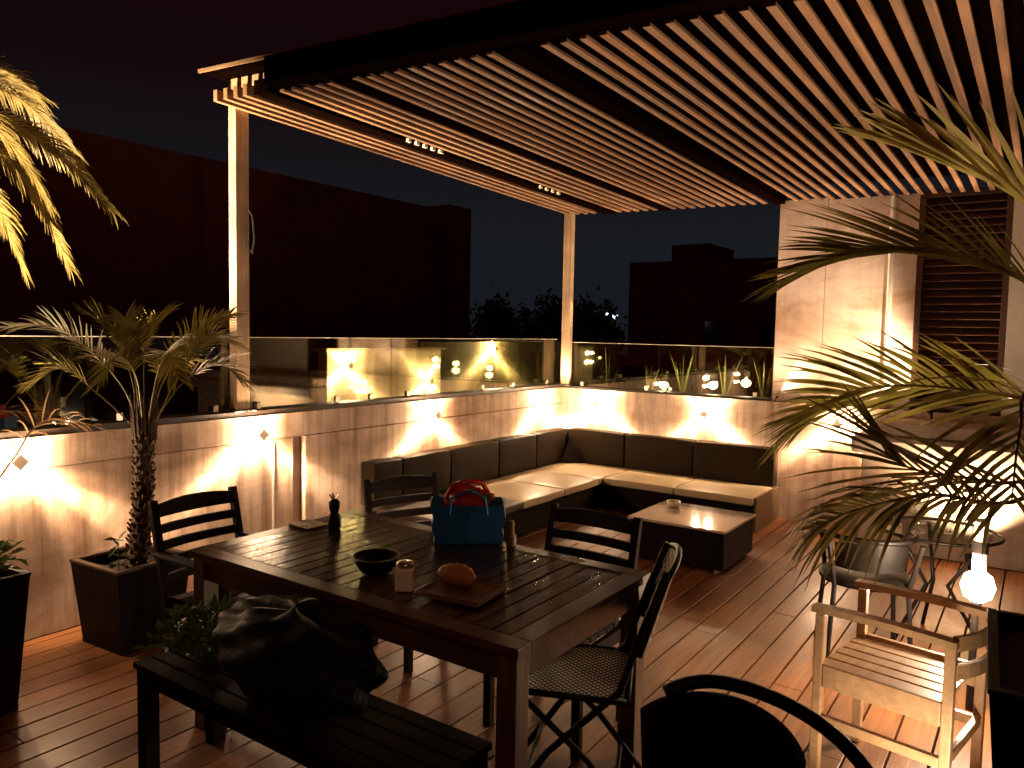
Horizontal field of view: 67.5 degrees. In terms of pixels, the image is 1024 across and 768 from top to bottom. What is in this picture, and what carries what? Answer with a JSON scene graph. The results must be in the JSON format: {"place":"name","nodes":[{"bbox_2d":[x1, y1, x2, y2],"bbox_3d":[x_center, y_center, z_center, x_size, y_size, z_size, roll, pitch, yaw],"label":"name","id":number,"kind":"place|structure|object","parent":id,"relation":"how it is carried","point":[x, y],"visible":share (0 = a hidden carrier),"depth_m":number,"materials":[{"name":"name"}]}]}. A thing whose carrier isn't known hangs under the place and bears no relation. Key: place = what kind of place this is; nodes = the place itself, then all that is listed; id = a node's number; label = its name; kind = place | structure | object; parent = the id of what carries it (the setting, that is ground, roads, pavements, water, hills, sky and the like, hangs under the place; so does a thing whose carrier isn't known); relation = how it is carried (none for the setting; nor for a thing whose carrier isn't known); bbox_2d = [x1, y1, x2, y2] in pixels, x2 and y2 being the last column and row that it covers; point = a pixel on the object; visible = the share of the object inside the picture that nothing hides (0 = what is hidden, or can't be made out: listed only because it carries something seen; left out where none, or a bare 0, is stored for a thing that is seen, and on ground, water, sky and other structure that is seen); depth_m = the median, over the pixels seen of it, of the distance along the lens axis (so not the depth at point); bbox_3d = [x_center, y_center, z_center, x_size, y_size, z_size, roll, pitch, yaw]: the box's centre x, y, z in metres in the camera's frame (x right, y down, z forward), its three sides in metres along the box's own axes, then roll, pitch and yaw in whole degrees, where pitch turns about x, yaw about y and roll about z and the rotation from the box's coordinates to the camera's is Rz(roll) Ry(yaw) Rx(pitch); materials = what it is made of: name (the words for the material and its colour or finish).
{"place":"outdoors","nodes":[
{"label":"outdoors","id":0,"kind":"place"},
{"bbox_2d":[0,113,470,641],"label":"apartment building","id":1,"kind":"structure","parent":0,"point":[334,266],"depth_m":13.21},
{"bbox_2d":[6,325,94,424],"bbox_3d":[-6.774,-0.152,11.291,0.023,1.400,1.200,4,5,35],"label":"window","id":2,"kind":"structure","parent":1,"relation":"in","point":[65,393],"depth_m":11.22,"materials":[{"name":"clear glass"}]},
{"bbox_2d":[183,328,229,410],"bbox_3d":[-5.234,-0.273,13.505,0.023,1.400,1.200,4,5,35],"label":"window","id":3,"kind":"structure","parent":1,"relation":"in","point":[210,387],"depth_m":13.43,"materials":[{"name":"black glass"}]},
{"bbox_2d":[309,330,353,400],"bbox_3d":[-3.693,-0.395,15.719,0.023,1.400,1.200,4,5,35],"label":"window","id":4,"kind":"structure","parent":1,"relation":"in","point":[330,339],"depth_m":15.41,"materials":[{"name":"glass"}]},
{"bbox_2d":[313,342,616,402],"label":"neighbour wall","id":5,"kind":"structure","parent":0,"point":[399,371],"depth_m":8.85,"materials":[{"name":"beige paint"}]},
{"bbox_2d":[337,355,353,375],"bbox_3d":[-1.511,-0.170,7.042,0.095,0.190,0.190,4,5,35],"label":"wall lamp","id":6,"kind":"object","parent":5,"relation":"attached to","point":[346,365],"visible":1,"depth_m":7.04,"materials":[{"name":"metal"}]},
{"bbox_2d":[420,372,433,389],"bbox_3d":[-0.870,-0.031,7.981,0.095,0.190,0.190,4,5,35],"label":"wall lamp","id":7,"kind":"object","parent":5,"relation":"attached to","point":[427,381],"visible":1,"depth_m":7.98,"materials":[{"name":"metal"}]},
{"bbox_2d":[487,341,498,355],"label":"wall lamp","id":8,"kind":"object","parent":5,"relation":"attached to","point":[491,348],"visible":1,"depth_m":9.40,"materials":[{"name":"metal"}]},
{"bbox_2d":[0,0,1015,354],"label":"sky","id":9,"kind":"structure","parent":0,"point":[127,70],"materials":[{"name":"black"}]},
{"bbox_2d":[0,506,1023,767],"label":"deck","id":10,"kind":"structure","parent":0,"point":[750,616],"depth_m":3.66,"materials":[{"name":"brown wood"}]},
{"bbox_2d":[0,563,30,715],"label":"planter","id":11,"kind":"object","parent":10,"relation":"on","point":[14,587],"visible":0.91,"depth_m":3.22,"materials":[{"name":"ceramic"}]},
{"bbox_2d":[0,539,27,571],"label":"leafy shrub","id":12,"kind":"object","parent":11,"relation":"on","point":[5,546],"visible":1,"depth_m":3.30,"materials":[{"name":"green plant"}]},
{"bbox_2d":[0,390,120,478],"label":"palm","id":13,"kind":"object","parent":10,"relation":"on","point":[18,450],"visible":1,"depth_m":3.82,"materials":[{"name":"green plant"}]},
{"bbox_2d":[69,544,187,655],"bbox_3d":[-1.998,1.120,4.031,0.418,0.439,0.418,3,5,31],"label":"planter","id":14,"kind":"object","parent":10,"relation":"on","point":[120,614],"visible":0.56,"depth_m":3.88,"materials":[{"name":"wood"}]},
{"bbox_2d":[104,530,128,570],"bbox_3d":[-1.972,0.860,3.824,0.118,0.247,0.099,0,4,-21],"label":"seedling","id":15,"kind":"object","parent":14,"relation":"on","point":[111,552],"visible":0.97,"depth_m":3.83,"materials":[{"name":"green plant"}]},
{"bbox_2d":[0,299,260,568],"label":"potted palm","id":16,"kind":"object","parent":14,"relation":"on","point":[125,337],"visible":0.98,"depth_m":3.92,"materials":[{"name":"green plant"}]},
{"bbox_2d":[148,486,256,642],"bbox_3d":[-1.293,0.959,3.521,0.559,0.858,0.525,4,5,33],"label":"slatted chair","id":17,"kind":"object","parent":10,"relation":"on","point":[160,555],"visible":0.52,"depth_m":3.52,"materials":[{"name":"brown wood"}]},
{"bbox_2d":[0,383,562,640],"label":"parapet wall","id":18,"kind":"structure","parent":10,"relation":"on","point":[65,497],"depth_m":4.86,"materials":[{"name":"paint"}]},
{"bbox_2d":[0,442,34,479],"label":"wall lamp","id":19,"kind":"object","parent":18,"relation":"attached to","point":[20,462],"visible":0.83,"depth_m":3.84,"materials":[{"name":"metal"}]},
{"bbox_2d":[244,419,268,447],"bbox_3d":[-1.657,0.331,5.031,0.095,0.190,0.190,4,5,35],"label":"wall lamp","id":20,"kind":"object","parent":18,"relation":"attached to","point":[257,434],"visible":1,"depth_m":5.03,"materials":[{"name":"metal"}]},
{"bbox_2d":[0,335,548,425],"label":"glass railing","id":21,"kind":"object","parent":18,"relation":"on","point":[119,417],"visible":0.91,"depth_m":5.17,"materials":[{"name":"glass"}]},
{"bbox_2d":[423,403,440,425],"bbox_3d":[-0.656,0.262,6.471,0.095,0.190,0.190,4,5,35],"label":"wall lamp","id":22,"kind":"object","parent":18,"relation":"attached to","point":[433,415],"visible":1,"depth_m":6.47,"materials":[{"name":"metal"}]},
{"bbox_2d":[198,0,1023,412],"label":"pergola","id":23,"kind":"object","parent":18,"relation":"on","point":[568,108],"visible":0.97,"depth_m":4.27,"materials":[{"name":"brown wood"}]},
{"bbox_2d":[246,209,254,253],"bbox_3d":[-1.686,-0.982,4.939,0.057,0.286,0.022,-1,4,-29],"label":"cable loop","id":24,"kind":"object","parent":23,"relation":"hanging from","point":[253,233],"visible":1,"depth_m":4.94,"materials":[{"name":"black metal"}]},
{"bbox_2d":[133,642,491,767],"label":"bench","id":25,"kind":"object","parent":10,"relation":"on","point":[380,733],"visible":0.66,"depth_m":2.40,"materials":[{"name":"brown wood"}]},
{"bbox_2d":[132,593,229,667],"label":"leafy greens","id":26,"kind":"object","parent":25,"relation":"on","point":[195,630],"visible":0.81,"depth_m":2.81,"materials":[{"name":"green plant"}]},
{"bbox_2d":[211,593,388,719],"bbox_3d":[-0.719,0.874,2.543,0.785,0.321,0.373,4,5,35],"label":"black bag","id":27,"kind":"object","parent":25,"relation":"on","point":[296,656],"visible":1,"depth_m":2.36,"materials":[{"name":"plastic"}]},
{"bbox_2d":[362,472,438,672],"bbox_3d":[-0.471,0.942,3.993,0.440,0.858,0.529,-2,5,-35],"label":"slatted chair","id":28,"kind":"object","parent":10,"relation":"on","point":[398,483],"visible":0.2,"depth_m":4.15,"materials":[{"name":"brown wood"}]},
{"bbox_2d":[189,510,650,767],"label":"dining table","id":29,"kind":"object","parent":10,"relation":"on","point":[545,607],"visible":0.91,"depth_m":2.76,"materials":[{"name":"brown wood"}]},
{"bbox_2d":[288,519,327,529],"bbox_3d":[-0.935,0.644,3.515,0.140,0.008,0.120,4,5,35],"label":"tray","id":30,"kind":"object","parent":29,"relation":"on","point":[307,524],"visible":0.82,"depth_m":3.50,"materials":[{"name":"wood"}]},
{"bbox_2d":[328,493,340,528],"bbox_3d":[-0.804,0.575,3.469,0.059,0.157,0.060,4,5,35],"label":"table ornament","id":31,"kind":"object","parent":29,"relation":"on","point":[334,519],"visible":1,"depth_m":3.45,"materials":[{"name":"black ceramic"}]},
{"bbox_2d":[352,548,399,574],"bbox_3d":[-0.506,0.669,2.852,0.176,0.065,0.176,4,5,35],"label":"dark bowl","id":32,"kind":"object","parent":29,"relation":"on","point":[377,561],"visible":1,"depth_m":2.83,"materials":[{"name":"black ceramic"}]},
{"bbox_2d":[395,560,414,591],"bbox_3d":[-0.372,0.666,2.667,0.064,0.101,0.064,1,4,0],"label":"glass jar","id":33,"kind":"object","parent":29,"relation":"on","point":[404,575],"visible":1,"depth_m":2.64,"materials":[{"name":"glass"}]},
{"bbox_2d":[414,578,504,607],"bbox_3d":[-0.178,0.709,2.626,0.250,0.018,0.200,3,4,27],"label":"serving board","id":34,"kind":"object","parent":29,"relation":"on","point":[477,594],"visible":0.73,"depth_m":2.59,"materials":[{"name":"brown wood"}]},
{"bbox_2d":[438,563,476,587],"bbox_3d":[-0.188,0.669,2.679,0.160,0.082,0.084,4,5,35],"label":"bread roll","id":35,"kind":"object","parent":34,"relation":"on","point":[459,575],"visible":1,"depth_m":2.65,"materials":[{"name":"brown food"}]},
{"bbox_2d":[430,489,505,543],"bbox_3d":[-0.192,0.555,3.325,0.330,0.240,0.206,1,4,-3],"label":"cool bag","id":36,"kind":"object","parent":29,"relation":"on","point":[451,524],"visible":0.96,"depth_m":3.25,"materials":[{"name":"blue fabric"}]},
{"bbox_2d":[441,478,494,505],"bbox_3d":[-0.191,0.510,3.345,0.236,0.206,0.130,1,4,-3],"label":"red cloth","id":37,"kind":"object","parent":36,"relation":"in","point":[468,499],"visible":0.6,"depth_m":3.32,"materials":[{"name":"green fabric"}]},
{"bbox_2d":[506,520,516,548],"bbox_3d":[-0.003,0.629,3.207,0.044,0.115,0.044,4,5,35],"label":"brown bottle","id":38,"kind":"object","parent":29,"relation":"on","point":[511,536],"visible":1,"depth_m":3.19,"materials":[{"name":"brown glass"}]},
{"bbox_2d":[483,503,642,760],"bbox_3d":[0.224,1.005,3.271,0.460,0.858,0.529,4,5,35],"label":"slatted chair","id":39,"kind":"object","parent":10,"relation":"on","point":[610,632],"visible":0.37,"depth_m":3.36,"materials":[{"name":"brown wood"}]},
{"bbox_2d":[361,427,778,540],"bbox_3d":[0.642,0.903,6.426,2.329,0.647,2.978,4,5,35],"label":"corner sofa","id":40,"kind":"object","parent":10,"relation":"on","point":[530,496],"visible":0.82,"depth_m":7.01,"materials":[{"name":"fabric"}]},
{"bbox_2d":[560,436,582,462],"bbox_3d":[0.618,0.678,7.955,0.235,0.282,0.064,1,4,-5],"label":"corner cushion","id":41,"kind":"object","parent":40,"relation":"on","point":[571,454],"visible":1,"depth_m":7.94,"materials":[{"name":"brown fabric"}]},
{"bbox_2d":[527,541,681,767],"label":"bistro chair","id":42,"kind":"object","parent":10,"relation":"on","point":[590,675],"visible":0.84,"depth_m":2.64,"materials":[{"name":"black metal"}]},
{"bbox_2d":[628,500,755,573],"bbox_3d":[1.347,1.132,5.729,0.735,0.312,0.680,4,5,35],"label":"coffee table","id":43,"kind":"object","parent":10,"relation":"on","point":[717,540],"visible":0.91,"depth_m":5.51,"materials":[{"name":"dark wood"},{"name":"glass"}]},
{"bbox_2d":[667,499,680,506],"bbox_3d":[1.262,0.934,5.978,0.110,0.045,0.110,4,5,35],"label":"ashtray","id":44,"kind":"object","parent":43,"relation":"on","point":[673,503],"visible":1,"depth_m":5.95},
{"bbox_2d":[640,674,872,767],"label":"tub armchair","id":45,"kind":"object","parent":10,"relation":"on","point":[681,727],"visible":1,"depth_m":1.85,"materials":[{"name":"black metal"}]},
{"bbox_2d":[562,385,1023,528],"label":"parapet wall","id":46,"kind":"structure","parent":10,"relation":"on","point":[739,419],"depth_m":7.16,"materials":[{"name":"concrete"},{"name":"glass"}]},
{"bbox_2d":[591,395,606,412],"bbox_3d":[0.892,0.209,7.978,0.190,0.190,0.095,4,5,35],"label":"wall lamp","id":47,"kind":"object","parent":46,"relation":"attached to","point":[598,404],"visible":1,"depth_m":7.98,"materials":[{"name":"metal"}]},
{"bbox_2d":[573,342,770,396],"bbox_3d":[1.526,-0.161,7.688,2.142,0.468,0.043,4,5,35],"label":"glass railing","id":48,"kind":"object","parent":46,"relation":"on","point":[755,394],"visible":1,"depth_m":7.68,"materials":[{"name":"glass"}]},
{"bbox_2d":[697,404,716,423],"bbox_3d":[1.852,0.288,7.314,0.190,0.190,0.095,4,5,35],"label":"wall lamp","id":49,"kind":"object","parent":46,"relation":"attached to","point":[706,414],"visible":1,"depth_m":7.31,"materials":[{"name":"metal"}]},
{"bbox_2d":[828,417,850,434],"bbox_3d":[2.829,0.348,6.638,0.190,0.190,0.095,4,5,35],"label":"wall lamp","id":50,"kind":"object","parent":46,"relation":"attached to","point":[838,422],"visible":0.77,"depth_m":6.62,"materials":[{"name":"metal"}]},
{"bbox_3d":[1.585,0.522,8.103,2.450,0.815,0.450,4,5,35],"label":"planter trough","id":51,"kind":"object","parent":46,"relation":"attached to","visible":0},
{"bbox_2d":[597,351,619,387],"bbox_3d":[1.011,-0.160,8.426,0.326,0.480,0.174,4,5,35],"label":"blade plant","id":52,"kind":"object","parent":51,"relation":"on","point":[608,371],"visible":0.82,"depth_m":8.39,"materials":[{"name":"green plant"}]},
{"bbox_2d":[645,364,658,389],"bbox_3d":[1.481,-0.061,8.139,0.158,0.339,0.142,1,4,5],"label":"blade plant","id":53,"kind":"object","parent":51,"relation":"on","point":[649,382],"visible":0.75,"depth_m":8.15,"materials":[{"name":"green plant"}]},
{"bbox_2d":[660,382,668,388],"bbox_3d":[1.579,0.050,7.953,0.094,0.147,0.096,4,5,35],"label":"garden light","id":54,"kind":"object","parent":51,"relation":"on","point":[663,384],"visible":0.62,"depth_m":7.92,"materials":[{"name":"white metal"}]},
{"bbox_2d":[669,352,692,391],"bbox_3d":[1.739,-0.108,7.918,0.247,0.473,0.250,2,4,11],"label":"blade plant","id":55,"kind":"object","parent":51,"relation":"on","point":[682,387],"visible":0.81,"depth_m":7.88,"materials":[{"name":"green plant"}]},
{"bbox_2d":[708,381,717,393],"bbox_3d":[2.006,0.064,7.656,0.094,0.177,0.096,4,5,35],"label":"garden light","id":56,"kind":"object","parent":51,"relation":"on","point":[712,385],"visible":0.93,"depth_m":7.62,"materials":[{"name":"white metal"}]},
{"bbox_2d":[717,355,742,394],"bbox_3d":[2.167,-0.067,7.677,0.214,0.441,0.202,4,5,35],"label":"blade plant","id":57,"kind":"object","parent":51,"relation":"on","point":[731,380],"visible":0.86,"depth_m":7.71,"materials":[{"name":"green plant"}]},
{"bbox_2d":[741,379,750,395],"bbox_3d":[2.278,0.062,7.467,0.094,0.217,0.096,4,5,35],"label":"garden light","id":58,"kind":"object","parent":51,"relation":"on","point":[745,383],"visible":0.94,"depth_m":7.43,"materials":[{"name":"white metal"}]},
{"bbox_2d":[753,359,772,397],"bbox_3d":[2.435,-0.045,7.423,0.192,0.443,0.203,4,5,35],"label":"blade plant","id":59,"kind":"object","parent":51,"relation":"on","point":[762,394],"visible":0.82,"depth_m":7.42,"materials":[{"name":"green plant"}]},
{"bbox_2d":[814,529,925,657],"bbox_3d":[1.822,1.081,3.963,0.488,0.675,0.469,2,4,15],"label":"round back chair","id":60,"kind":"object","parent":10,"relation":"on","point":[893,567],"visible":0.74,"depth_m":3.80,"materials":[{"name":"black metal"}]},
{"bbox_2d":[772,193,1023,415],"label":"house wall","id":61,"kind":"structure","parent":10,"relation":"on","point":[838,305],"depth_m":6.59,"materials":[{"name":"paint"}]},
{"bbox_2d":[909,187,1013,414],"bbox_3d":[3.634,-0.670,6.209,0.643,1.790,0.090,4,5,35],"label":"louvre shutter","id":62,"kind":"object","parent":61,"relation":"attached to","point":[992,349],"visible":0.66,"depth_m":6.19,"materials":[{"name":"brown wood"}]},
{"bbox_2d":[808,578,988,767],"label":"wooden armchair","id":63,"kind":"object","parent":10,"relation":"on","point":[902,678],"visible":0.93,"depth_m":2.76,"materials":[{"name":"brown wood"}]},
{"bbox_2d":[851,416,1023,571],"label":"masonry counter","id":64,"kind":"object","parent":10,"relation":"on","point":[1007,522],"visible":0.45,"depth_m":5.73,"materials":[{"name":"paint"}]},
{"bbox_2d":[925,404,933,422],"bbox_3d":[3.279,0.228,6.040,0.064,0.146,0.089,-1,4,-29],"label":"spot uplight","id":65,"kind":"object","parent":64,"relation":"on","point":[930,412],"visible":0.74,"depth_m":6.01,"materials":[{"name":"black metal"}]},
{"bbox_2d":[885,516,1005,638],"bbox_3d":[2.322,1.103,4.201,0.618,0.628,0.618,4,5,35],"label":"side table","id":66,"kind":"object","parent":10,"relation":"on","point":[950,582],"visible":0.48,"depth_m":4.17,"materials":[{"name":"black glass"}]},
{"bbox_2d":[964,553,971,571],"bbox_3d":[3.224,1.268,5.408,0.064,0.157,0.079,4,5,35],"label":"spot uplight","id":67,"kind":"object","parent":10,"relation":"on","point":[968,556],"visible":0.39,"depth_m":5.39,"materials":[{"name":"black metal"}]},
{"bbox_2d":[960,518,995,711],"bbox_3d":[2.061,1.028,3.403,0.136,0.866,0.136,4,5,35],"label":"bollard lamp","id":68,"kind":"object","parent":10,"relation":"on","point":[977,584],"visible":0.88,"depth_m":3.36,"materials":[{"name":"white glass"}]},
{"bbox_2d":[987,608,1023,767],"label":"planter","id":69,"kind":"object","parent":10,"relation":"on","point":[1005,660],"visible":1,"depth_m":2.08,"materials":[{"name":"metal"}]},
{"bbox_2d":[741,79,1023,589],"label":"feather palm","id":70,"kind":"object","parent":69,"relation":"on","point":[914,137],"visible":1,"depth_m":2.19,"materials":[{"name":"palm leaf foliage"},{"name":"bark"}]},
{"bbox_2d":[626,243,777,397],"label":"apartment building","id":71,"kind":"structure","parent":0,"point":[692,294],"depth_m":41.56,"materials":[{"name":"black"}]},
{"bbox_2d":[652,378,669,390],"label":"window","id":72,"kind":"structure","parent":71,"relation":"in","point":[656,386],"depth_m":42.99,"materials":[{"name":"glass"}]},
{"bbox_2d":[653,321,671,342],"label":"window","id":73,"kind":"structure","parent":71,"relation":"in","point":[662,331],"depth_m":42.73,"materials":[{"name":"black glass"}]},
{"bbox_2d":[654,277,673,299],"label":"window","id":74,"kind":"structure","parent":71,"relation":"in","point":[664,287],"depth_m":42.57,"materials":[{"name":"black glass"}]},
{"bbox_2d":[703,381,722,394],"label":"window","id":75,"kind":"structure","parent":71,"relation":"in","point":[706,390],"depth_m":41.29,"materials":[{"name":"glass"}]},
{"bbox_2d":[704,321,724,343],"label":"window","id":76,"kind":"structure","parent":71,"relation":"in","point":[714,331],"depth_m":41.03,"materials":[{"name":"black glass"}]},
{"bbox_2d":[706,276,726,298],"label":"window","id":77,"kind":"structure","parent":71,"relation":"in","point":[716,285],"depth_m":40.86,"materials":[{"name":"black glass"}]},
{"bbox_2d":[758,384,772,397],"bbox_3d":[13.272,0.611,39.559,1.100,1.200,0.028,4,5,35],"label":"window","id":78,"kind":"structure","parent":71,"relation":"in","point":[770,391],"depth_m":39.55,"materials":[{"name":"clear glass"}]},
{"bbox_2d":[760,322,775,345],"bbox_3d":[13.334,-2.581,39.341,1.100,1.200,0.028,4,5,35],"label":"window","id":79,"kind":"structure","parent":71,"relation":"in","point":[767,328],"depth_m":39.43,"materials":[{"name":"black glass"}]},
{"bbox_2d":[762,275,777,298],"bbox_3d":[13.381,-4.974,39.177,1.100,1.200,0.028,4,5,35],"label":"window","id":80,"kind":"structure","parent":71,"relation":"in","point":[774,296],"depth_m":39.28,"materials":[{"name":"black glass"}]},
{"bbox_2d":[616,355,1000,414],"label":"ground","id":81,"kind":"structure","parent":0,"point":[621,375],"depth_m":148.02,"materials":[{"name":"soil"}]},
{"bbox_2d":[0,56,127,288],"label":"tall palm","id":82,"kind":"object","parent":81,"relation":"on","point":[28,95],"visible":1,"depth_m":4.50,"materials":[{"name":"bark"},{"name":"leaf"}]},
{"bbox_2d":[469,281,530,341],"bbox_3d":[-0.938,0.555,32.617,3.478,9.707,3.409,2,4,6],"label":"tree","id":83,"kind":"object","parent":81,"relation":"on","point":[496,318],"visible":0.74,"depth_m":31.68,"materials":[{"name":"green plant"}]},
{"bbox_2d":[502,290,574,341],"bbox_3d":[1.116,0.637,33.711,3.324,9.476,2.707,2,4,7],"label":"tree","id":84,"kind":"object","parent":81,"relation":"on","point":[529,329],"visible":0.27,"depth_m":32.93,"materials":[{"name":"green plant"}]},
{"bbox_2d":[532,287,627,341],"bbox_3d":[2.555,0.779,31.227,3.444,9.586,3.880,0,4,-14],"label":"tree","id":85,"kind":"object","parent":81,"relation":"on","point":[552,319],"visible":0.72,"depth_m":30.75,"materials":[{"name":"green plant"}]},
{"bbox_2d":[581,316,629,358],"bbox_3d":[4.212,1.011,36.095,2.667,8.524,2.839,4,5,35],"label":"tree","id":86,"kind":"object","parent":81,"relation":"on","point":[618,332],"visible":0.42,"depth_m":35.46,"materials":[{"name":"green plant"}]},
{"bbox_2d":[841,564,1006,767],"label":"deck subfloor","id":87,"kind":"object","parent":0,"point":[958,657],"depth_m":4.39,"materials":[{"name":"brown wood"}]}
]}

